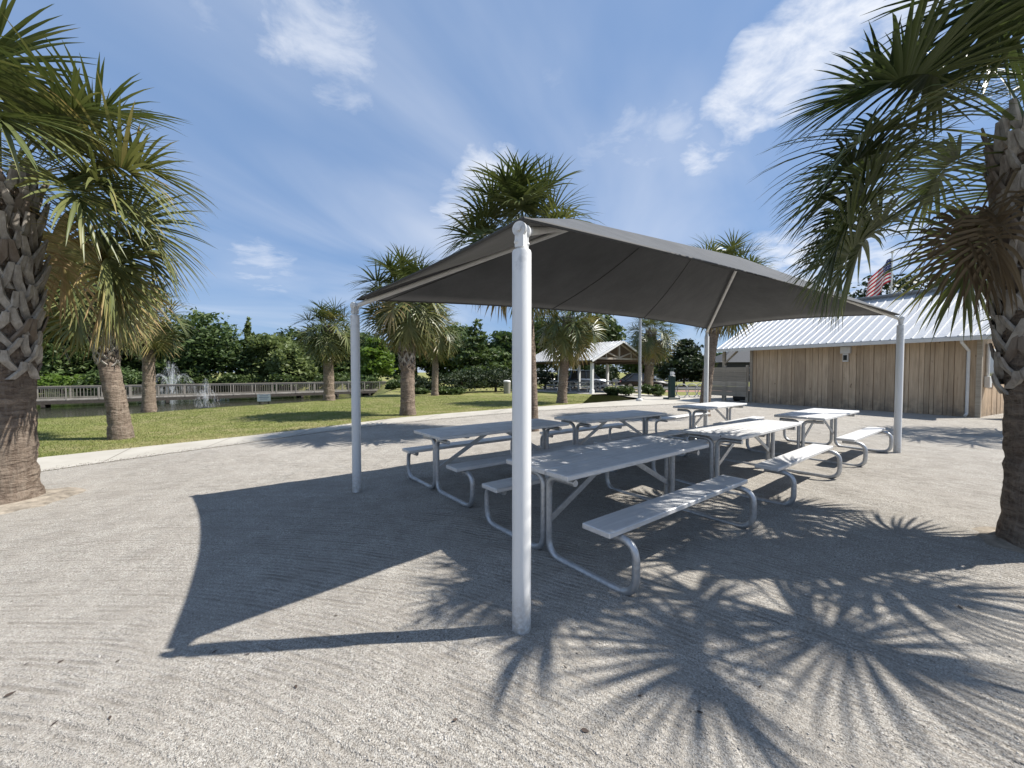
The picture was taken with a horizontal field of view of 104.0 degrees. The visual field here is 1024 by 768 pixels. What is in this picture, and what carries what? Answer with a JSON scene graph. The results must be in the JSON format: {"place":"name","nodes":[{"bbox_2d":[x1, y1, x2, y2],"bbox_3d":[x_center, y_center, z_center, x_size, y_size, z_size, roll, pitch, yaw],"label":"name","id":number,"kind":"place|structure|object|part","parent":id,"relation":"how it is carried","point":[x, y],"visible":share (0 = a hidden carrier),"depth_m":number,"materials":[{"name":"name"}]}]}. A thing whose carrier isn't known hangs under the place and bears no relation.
{"place":"outdoors","nodes":[
{"label":"outdoors","id":0,"kind":"place"},
{"bbox_2d":[36,390,371,418],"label":"water","id":1,"kind":"structure","parent":0,"point":[74,410],"depth_m":35.57,"materials":[{"name":"grey liquid"}]},
{"bbox_2d":[37,393,731,471],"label":"path","id":2,"kind":"structure","parent":0,"point":[48,462],"depth_m":10.17,"materials":[{"name":"concrete"}]},
{"bbox_2d":[636,318,642,400],"bbox_3d":[7.620,-2.303,21.982,1.535,6.485,0.380,0,2,0],"label":"light pole","id":3,"kind":"object","parent":2,"relation":"on","point":[639,398],"visible":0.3,"depth_m":21.95,"materials":[{"name":"grey metal"}]},
{"bbox_2d":[663,368,679,399],"bbox_3d":[9.284,-0.027,23.255,0.720,1.840,0.600,0,2,-11],"label":"repair station","id":4,"kind":"object","parent":2,"relation":"on","point":[671,386],"visible":1,"depth_m":23.14,"materials":[{"name":"green metal"}]},
{"bbox_2d":[675,384,688,397],"bbox_3d":[10.466,0.406,24.613,0.769,0.852,0.100,0,2,11],"label":"bike rack","id":5,"kind":"object","parent":2,"relation":"on","point":[686,394],"visible":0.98,"depth_m":24.57,"materials":[{"name":"silver metal"}]},
{"bbox_2d":[711,365,748,401],"bbox_3d":[11.758,-0.043,22.102,0.150,1.960,2.570,-1,2,-28],"label":"board screen","id":6,"kind":"object","parent":2,"relation":"on","point":[737,378],"visible":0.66,"depth_m":21.69,"materials":[{"name":"grey wood"}]},
{"bbox_2d":[37,372,732,471],"bbox_3d":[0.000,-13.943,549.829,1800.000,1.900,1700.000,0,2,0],"label":"ground","id":7,"kind":"structure","parent":0,"point":[382,390],"depth_m":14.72,"materials":[{"name":"green plant"}]},
{"bbox_2d":[37,370,49,385],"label":"shrub","id":8,"kind":"object","parent":7,"relation":"on","point":[42,373],"visible":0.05,"depth_m":49.27,"materials":[{"name":"green plant"}]},
{"bbox_2d":[38,291,93,392],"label":"oak tree","id":9,"kind":"object","parent":7,"relation":"on","point":[47,362],"visible":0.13,"depth_m":51.17,"materials":[{"name":"green plant"}]},
{"bbox_2d":[37,372,96,393],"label":"shrub","id":10,"kind":"object","parent":7,"relation":"on","point":[54,380],"visible":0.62,"depth_m":48.58,"materials":[{"name":"green plant"}]},
{"bbox_2d":[48,305,134,388],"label":"oak tree","id":11,"kind":"object","parent":7,"relation":"on","point":[85,368],"visible":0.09,"depth_m":55.70,"materials":[{"name":"green plant"}]},
{"bbox_2d":[64,366,141,391],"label":"shrub","id":12,"kind":"object","parent":7,"relation":"on","point":[135,378],"visible":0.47,"depth_m":50.57,"materials":[{"name":"green plant"}]},
{"bbox_2d":[41,237,168,439],"bbox_3d":[-10.132,-1.094,9.534,3.031,4.935,3.146,1,2,32],"label":"palm tree","id":13,"kind":"object","parent":7,"relation":"on","point":[119,421],"visible":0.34,"depth_m":9.41,"materials":[{"name":"green plant"}]},
{"bbox_2d":[120,321,183,381],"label":"oak tree","id":14,"kind":"object","parent":7,"relation":"on","point":[130,360],"visible":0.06,"depth_m":60.52,"materials":[{"name":"green plant"}]},
{"bbox_2d":[121,281,195,412],"bbox_3d":[-14.965,-1.576,16.515,3.318,5.480,3.546,-2,2,-43],"label":"palm tree","id":15,"kind":"object","parent":7,"relation":"on","point":[148,400],"visible":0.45,"depth_m":16.49,"materials":[{"name":"green plant"}]},
{"bbox_2d":[156,372,221,390],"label":"shrub","id":16,"kind":"object","parent":7,"relation":"on","point":[187,379],"visible":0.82,"depth_m":56.57,"materials":[{"name":"green plant"}]},
{"bbox_2d":[120,306,262,389],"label":"oak tree","id":17,"kind":"object","parent":7,"relation":"on","point":[206,349],"visible":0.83,"depth_m":59.03,"materials":[{"name":"green plant"}]},
{"bbox_2d":[36,381,387,407],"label":"boardwalk","id":18,"kind":"structure","parent":7,"relation":"on","point":[49,401],"depth_m":37.63,"materials":[{"name":"grey wood"}]},
{"bbox_2d":[211,372,267,389],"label":"shrub","id":19,"kind":"object","parent":7,"relation":"on","point":[231,377],"visible":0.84,"depth_m":58.50,"materials":[{"name":"green plant"}]},
{"bbox_2d":[238,316,262,381],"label":"cypress tree","id":20,"kind":"object","parent":7,"relation":"on","point":[246,330],"visible":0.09,"depth_m":65.49,"materials":[{"name":"green plant"}]},
{"bbox_2d":[257,394,270,403],"bbox_3d":[-13.242,0.810,21.360,0.620,0.550,0.083,-1,2,-22],"label":"lawn sign","id":21,"kind":"object","parent":7,"relation":"on","point":[263,397],"visible":0.94,"depth_m":21.32,"materials":[{"name":"white paint"}]},
{"bbox_2d":[231,332,300,380],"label":"oak tree","id":22,"kind":"object","parent":7,"relation":"on","point":[263,346],"visible":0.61,"depth_m":61.74,"materials":[{"name":"green plant"}]},
{"bbox_2d":[264,372,305,390],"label":"shrub","id":23,"kind":"object","parent":7,"relation":"on","point":[274,378],"visible":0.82,"depth_m":56.28,"materials":[{"name":"green plant"}]},
{"bbox_2d":[265,343,319,384],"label":"oak tree","id":24,"kind":"object","parent":7,"relation":"on","point":[288,359],"visible":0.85,"depth_m":58.34,"materials":[{"name":"green plant"}]},
{"bbox_2d":[274,326,322,367],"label":"oak tree","id":25,"kind":"object","parent":7,"relation":"on","point":[290,333],"visible":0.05,"depth_m":70.27,"materials":[{"name":"green plant"}]},
{"bbox_2d":[289,296,362,400],"bbox_3d":[-10.244,-1.933,22.375,4.070,5.844,4.022,0,2,0],"label":"palm tree","id":26,"kind":"object","parent":7,"relation":"on","point":[327,344],"visible":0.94,"depth_m":21.96,"materials":[{"name":"green plant"}]},
{"bbox_2d":[303,372,350,386],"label":"shrub","id":27,"kind":"object","parent":7,"relation":"on","point":[338,377],"visible":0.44,"depth_m":56.92,"materials":[{"name":"green plant"}]},
{"bbox_2d":[305,328,377,375],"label":"oak tree","id":28,"kind":"object","parent":7,"relation":"on","point":[343,368],"visible":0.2,"depth_m":67.10,"materials":[{"name":"green plant"}]},
{"bbox_2d":[341,373,382,393],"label":"shrub","id":29,"kind":"object","parent":7,"relation":"on","point":[369,378],"visible":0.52,"depth_m":49.24,"materials":[{"name":"green plant"}]},
{"bbox_2d":[360,336,397,376],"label":"young tree","id":30,"kind":"object","parent":7,"relation":"on","point":[378,361],"visible":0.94,"depth_m":50.81,"materials":[{"name":"green plant"}]},
{"bbox_2d":[384,379,400,389],"bbox_3d":[-10.729,0.109,36.220,1.615,1.214,1.600,-1,2,-23],"label":"shrub","id":31,"kind":"object","parent":7,"relation":"on","point":[392,384],"visible":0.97,"depth_m":35.84,"materials":[{"name":"green plant"}]},
{"bbox_2d":[343,244,454,415],"bbox_3d":[-3.965,-1.913,14.839,4.116,6.254,4.159,0,2,0],"label":"palm tree","id":32,"kind":"object","parent":7,"relation":"on","point":[405,327],"visible":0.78,"depth_m":14.25,"materials":[{"name":"green plant"}]},
{"bbox_2d":[380,330,451,379],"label":"oak tree","id":33,"kind":"object","parent":7,"relation":"on","point":[424,363],"visible":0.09,"depth_m":57.01,"materials":[{"name":"green plant"}]},
{"bbox_2d":[399,374,442,390],"bbox_3d":[-7.352,0.004,32.156,2.964,1.676,3.766,-1,2,-41],"label":"shrub","id":34,"kind":"object","parent":7,"relation":"on","point":[423,382],"visible":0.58,"depth_m":31.15,"materials":[{"name":"green plant"}]},
{"bbox_2d":[415,387,429,393],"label":"shrub","id":35,"kind":"object","parent":7,"relation":"on","point":[421,390],"visible":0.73,"depth_m":28.62,"materials":[{"name":"green plant"}]},
{"bbox_2d":[420,307,466,395],"bbox_3d":[-5.072,-2.356,27.200,4.144,6.398,4.432,0,2,0],"label":"palm tree","id":36,"kind":"object","parent":7,"relation":"on","point":[439,352],"visible":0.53,"depth_m":26.95,"materials":[{"name":"green plant"}]},
{"bbox_2d":[418,322,474,381],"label":"oak tree","id":37,"kind":"object","parent":7,"relation":"on","point":[443,368],"visible":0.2,"depth_m":59.49,"materials":[{"name":"green plant"}]},
{"bbox_2d":[430,386,466,394],"bbox_3d":[-4.535,0.532,28.602,2.731,0.821,2.086,-1,2,-29],"label":"shrub","id":38,"kind":"object","parent":7,"relation":"on","point":[447,390],"visible":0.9,"depth_m":28.16,"materials":[{"name":"green plant"}]},
{"bbox_2d":[429,366,491,392],"bbox_3d":[-4.012,-0.246,31.072,4.532,2.247,4.790,1,2,36],"label":"shrub","id":39,"kind":"object","parent":7,"relation":"on","point":[462,378],"visible":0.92,"depth_m":30.42,"materials":[{"name":"green plant"}]},
{"bbox_2d":[444,318,510,387],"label":"pine tree","id":40,"kind":"object","parent":7,"relation":"on","point":[477,355],"visible":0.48,"depth_m":41.35,"materials":[{"name":"green plant"}]},
{"bbox_2d":[472,363,511,391],"bbox_3d":[-1.127,-0.449,32.410,4.572,2.570,4.292,0,2,0],"label":"shrub","id":41,"kind":"object","parent":7,"relation":"on","point":[495,380],"visible":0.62,"depth_m":31.91,"materials":[{"name":"green plant"}]},
{"bbox_2d":[503,380,510,393],"bbox_3d":[-0.372,0.212,29.766,0.571,0.990,0.580,-1,2,-17],"label":"litter bin","id":42,"kind":"object","parent":7,"relation":"on","point":[506,384],"visible":1,"depth_m":29.55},
{"bbox_2d":[479,330,537,378],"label":"oak tree","id":43,"kind":"object","parent":7,"relation":"on","point":[501,342],"visible":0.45,"depth_m":51.81,"materials":[{"name":"green plant"}]},
{"bbox_2d":[435,147,602,431],"bbox_3d":[0.303,-2.305,10.873,4.223,7.276,4.578,1,2,33],"label":"palm tree","id":44,"kind":"object","parent":7,"relation":"on","point":[515,193],"visible":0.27,"depth_m":10.04,"materials":[{"name":"green plant"}]},
{"bbox_2d":[509,315,573,371],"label":"oak tree","id":45,"kind":"object","parent":7,"relation":"on","point":[537,347],"visible":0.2,"depth_m":58.74,"materials":[{"name":"green plant"}]},
{"bbox_2d":[536,366,572,388],"bbox_3d":[3.139,-0.574,37.434,4.878,2.516,4.511,0,2,0],"label":"shrub","id":46,"kind":"object","parent":7,"relation":"on","point":[544,377],"visible":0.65,"depth_m":36.76,"materials":[{"name":"green plant"}]},
{"bbox_2d":[533,309,608,402],"bbox_3d":[2.798,-1.994,20.457,4.592,6.078,4.958,0,2,0],"label":"palm tree","id":47,"kind":"object","parent":7,"relation":"on","point":[566,336],"visible":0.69,"depth_m":20.11,"materials":[{"name":"green plant"}]},
{"bbox_2d":[536,341,643,394],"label":"pavilion","id":48,"kind":"structure","parent":7,"relation":"on","point":[616,352],"depth_m":31.74,"materials":[{"name":"concrete"}]},
{"bbox_2d":[546,381,577,390],"bbox_3d":[4.261,0.147,34.169,1.867,0.798,2.260,-1,2,-36],"label":"picnic table","id":49,"kind":"object","parent":48,"relation":"on","point":[569,382],"visible":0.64,"depth_m":33.87,"materials":[{"name":"metal"}]},
{"bbox_2d":[570,381,604,392],"bbox_3d":[5.981,0.221,31.710,2.260,0.798,1.867,-1,2,-37],"label":"picnic table","id":50,"kind":"object","parent":48,"relation":"on","point":[587,386],"visible":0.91,"depth_m":31.59,"materials":[{"name":"metal"}]},
{"bbox_2d":[594,381,623,390],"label":"picnic table","id":51,"kind":"object","parent":48,"relation":"on","point":[615,385],"visible":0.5,"depth_m":32.78,"materials":[{"name":"metal"}]},
{"bbox_2d":[569,312,626,369],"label":"oak tree","id":52,"kind":"object","parent":7,"relation":"on","point":[613,332],"visible":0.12,"depth_m":54.05,"materials":[{"name":"green plant"}]},
{"bbox_2d":[594,365,620,384],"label":"shrub","id":53,"kind":"object","parent":7,"relation":"on","point":[600,372],"visible":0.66,"depth_m":49.23,"materials":[{"name":"green plant"}]},
{"bbox_2d":[602,386,618,394],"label":"shrub","id":54,"kind":"object","parent":7,"relation":"on","point":[608,390],"visible":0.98,"depth_m":26.95,"materials":[{"name":"green plant"}]},
{"bbox_2d":[547,389,700,389],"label":"kerb","id":55,"kind":"structure","parent":7,"relation":"on","point":[635,389],"depth_m":35.35,"materials":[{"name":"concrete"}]},
{"bbox_2d":[617,385,634,395],"bbox_3d":[7.632,0.535,26.956,1.329,0.919,1.514,1,2,21],"label":"shrub","id":56,"kind":"object","parent":7,"relation":"on","point":[625,390],"visible":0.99,"depth_m":26.54,"materials":[{"name":"green plant"}]},
{"bbox_2d":[617,342,671,374],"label":"oak tree","id":57,"kind":"object","parent":7,"relation":"on","point":[629,368],"visible":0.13,"depth_m":82.31,"materials":[{"name":"green plant"}]},
{"bbox_2d":[622,318,681,385],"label":"palm tree","id":58,"kind":"object","parent":7,"relation":"on","point":[650,344],"visible":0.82,"depth_m":31.40,"materials":[{"name":"green plant"}]},
{"bbox_2d":[641,383,665,395],"bbox_3d":[9.366,0.491,26.480,1.607,1.031,1.909,0,2,0],"label":"shrub","id":59,"kind":"object","parent":7,"relation":"on","point":[655,389],"visible":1,"depth_m":26.37,"materials":[{"name":"green plant"}]},
{"bbox_2d":[654,338,717,385],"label":"oak tree","id":60,"kind":"object","parent":7,"relation":"on","point":[686,361],"visible":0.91,"depth_m":44.76,"materials":[{"name":"green plant"}]},
{"bbox_2d":[701,351,749,380],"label":"house","id":61,"kind":"structure","parent":7,"relation":"on","point":[740,359],"depth_m":70.53,"materials":[{"name":"brown"}]},
{"bbox_2d":[687,229,787,416],"bbox_3d":[7.762,-2.305,14.794,3.884,7.040,4.010,0,2,0],"label":"palm tree","id":62,"kind":"object","parent":7,"relation":"on","point":[734,248],"visible":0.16,"depth_m":14.39,"materials":[{"name":"green plant"}]},
{"bbox_2d":[890,251,893,293],"bbox_3d":[31.088,-5.148,32.860,0.240,11.520,0.240,0,2,0],"label":"flagpole","id":63,"kind":"object","parent":7,"relation":"on","point":[891,272],"visible":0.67,"depth_m":32.72,"materials":[{"name":"silver metal"}]},
{"bbox_2d":[866,258,890,296],"bbox_3d":[29.995,-8.319,32.765,2.046,3.934,0.440,0,2,0],"label":"flag","id":64,"kind":"object","parent":63,"relation":"attached to","point":[874,287],"visible":0.75,"depth_m":32.77,"materials":[{"name":"fabric"}]},
{"bbox_2d":[848,272,953,297],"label":"oak tree","id":65,"kind":"object","parent":7,"relation":"on","point":[886,287],"visible":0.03,"depth_m":40.34,"materials":[{"name":"green plant"}]},
{"bbox_2d":[967,297,992,343],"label":"palm tree","id":66,"kind":"object","parent":7,"relation":"on","point":[985,325],"visible":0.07,"depth_m":11.30,"materials":[{"name":"green plant"}]},
{"bbox_2d":[0,423,1023,767],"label":"raked gravel","id":67,"kind":"structure","parent":0,"point":[932,477],"depth_m":2.60,"materials":[{"name":"grey gravel"}]},
{"bbox_2d":[0,487,85,514],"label":"soil ring","id":68,"kind":"object","parent":67,"relation":"on","point":[52,495],"visible":0.63,"depth_m":4.91,"materials":[{"name":"beige sand"}]},
{"bbox_2d":[0,0,220,504],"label":"palm tree","id":69,"kind":"object","parent":68,"relation":"on","point":[56,115],"visible":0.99,"depth_m":4.76,"materials":[{"name":"green plant"}]},
{"bbox_2d":[402,418,586,507],"bbox_3d":[-0.230,1.022,5.920,2.260,0.798,1.867,-1,2,-38],"label":"picnic table","id":70,"kind":"object","parent":67,"relation":"on","point":[442,435],"visible":0.68,"depth_m":5.52,"materials":[{"name":"metal"}]},
{"bbox_2d":[540,410,688,471],"bbox_3d":[1.892,0.975,7.484,2.260,0.798,1.867,-1,2,-36],"label":"picnic table","id":71,"kind":"object","parent":67,"relation":"on","point":[586,420],"visible":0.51,"depth_m":7.36,"materials":[{"name":"metal"}]},
{"bbox_2d":[482,435,756,595],"bbox_3d":[1.072,1.077,4.080,2.260,0.798,1.867,-1,2,-38],"label":"picnic table","id":72,"kind":"object","parent":67,"relation":"on","point":[569,466],"visible":0.97,"depth_m":3.62,"materials":[{"name":"metal"}]},
{"bbox_2d":[350,216,904,634],"bbox_3d":[2.688,-0.517,6.677,9.462,3.933,3.986,-1,2,-36],"label":"shade canopy","id":73,"kind":"object","parent":67,"relation":"on","point":[522,266],"visible":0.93,"depth_m":5.93,"materials":[{"name":"fabric"}]},
{"bbox_2d":[655,402,765,445],"bbox_3d":[4.902,0.905,9.836,2.260,0.798,1.867,-1,2,-39],"label":"picnic table","id":74,"kind":"object","parent":67,"relation":"on","point":[701,410],"visible":0.6,"depth_m":9.59,"materials":[{"name":"metal"}]},
{"bbox_2d":[651,418,841,504],"bbox_3d":[3.475,1.021,5.957,2.260,0.798,1.867,-1,2,-39],"label":"picnic table","id":75,"kind":"object","parent":67,"relation":"on","point":[733,433],"visible":0.76,"depth_m":5.51,"materials":[{"name":"metal"}]},
{"bbox_2d":[746,408,892,466],"bbox_3d":[6.051,0.963,7.902,2.260,0.798,1.867,-1,2,-38],"label":"picnic table","id":76,"kind":"object","parent":67,"relation":"on","point":[812,415],"visible":0.73,"depth_m":7.53,"materials":[{"name":"metal"}]},
{"bbox_2d":[971,526,1023,553],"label":"soil ring","id":77,"kind":"object","parent":67,"relation":"on","point":[987,535],"visible":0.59,"depth_m":3.72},
{"bbox_2d":[748,0,1023,547],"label":"palm tree","id":78,"kind":"object","parent":77,"relation":"on","point":[982,249],"visible":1,"depth_m":3.69,"materials":[{"name":"green plant"}]},
{"bbox_2d":[0,0,1023,372],"label":"sky","id":79,"kind":"structure","parent":0,"point":[323,135],"materials":[{"name":"blue"}]},
{"bbox_2d":[40,395,1004,473],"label":"gravel","id":80,"kind":"structure","parent":0,"point":[983,434],"depth_m":13.17,"materials":[{"name":"beige gravel"}]},
{"bbox_2d":[686,383,698,396],"bbox_3d":[11.299,0.391,25.096,0.769,0.852,0.100,0,2,11],"label":"bike rack","id":81,"kind":"object","parent":80,"relation":"on","point":[697,392],"visible":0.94,"depth_m":25.09,"materials":[{"name":"silver metal"}]},
{"bbox_2d":[542,387,700,388],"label":"parking lot","id":82,"kind":"structure","parent":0,"point":[637,387],"depth_m":41.16,"materials":[{"name":"grey asphalt"}]},
{"bbox_2d":[568,370,610,388],"bbox_3d":[7.339,-0.467,39.210,4.580,1.752,2.200,0,2,-11],"label":"parked car","id":83,"kind":"object","parent":82,"relation":"on","point":[585,375],"visible":0.47,"depth_m":38.31,"materials":[{"name":"paint"}]},
{"bbox_3d":[6.819,-0.903,39.091,3.000,0.800,1.600,0,2,-11],"label":"window","id":84,"kind":"part","parent":83,"relation":"part of","materials":[{"name":"black glass"}]},
{"bbox_2d":[615,373,667,387],"bbox_3d":[12.069,-0.267,37.210,4.580,1.472,2.200,0,2,-3],"label":"parked car","id":85,"kind":"object","parent":82,"relation":"on","point":[629,379],"visible":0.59,"depth_m":36.37,"materials":[{"name":"black paint"}]},
{"bbox_3d":[11.690,-0.660,37.179,2.800,0.610,1.600,0,2,-3],"label":"window","id":86,"kind":"part","parent":85,"relation":"part of","materials":[{"name":"grey glass"}]},
{"bbox_2d":[654,376,682,381],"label":"parked car","id":87,"kind":"object","parent":82,"relation":"on","point":[656,378],"visible":0.24,"depth_m":65.20,"materials":[{"name":"white paint"}]},
{"bbox_2d":[635,390,713,391],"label":"brick lane","id":88,"kind":"structure","parent":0,"point":[683,390],"depth_m":34.40,"materials":[{"name":"red brick"}]},
{"bbox_2d":[733,391,748,401],"bbox_3d":[12.636,0.657,21.858,0.560,0.575,0.960,-1,2,-28],"label":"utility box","id":89,"kind":"object","parent":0,"point":[736,398],"visible":0.26,"depth_m":21.89,"materials":[{"name":"metal"}]},
{"bbox_2d":[716,286,1003,417],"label":"wooden building","id":90,"kind":"structure","parent":0,"point":[805,362],"depth_m":16.82,"materials":[{"name":"wood"}]},
{"bbox_2d":[990,349,995,375],"bbox_3d":[17.457,-0.662,14.550,1.000,1.240,0.060,-1,2,-28],"label":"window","id":91,"kind":"structure","parent":90,"relation":"in","point":[992,371],"depth_m":14.54,"materials":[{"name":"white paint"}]}
]}

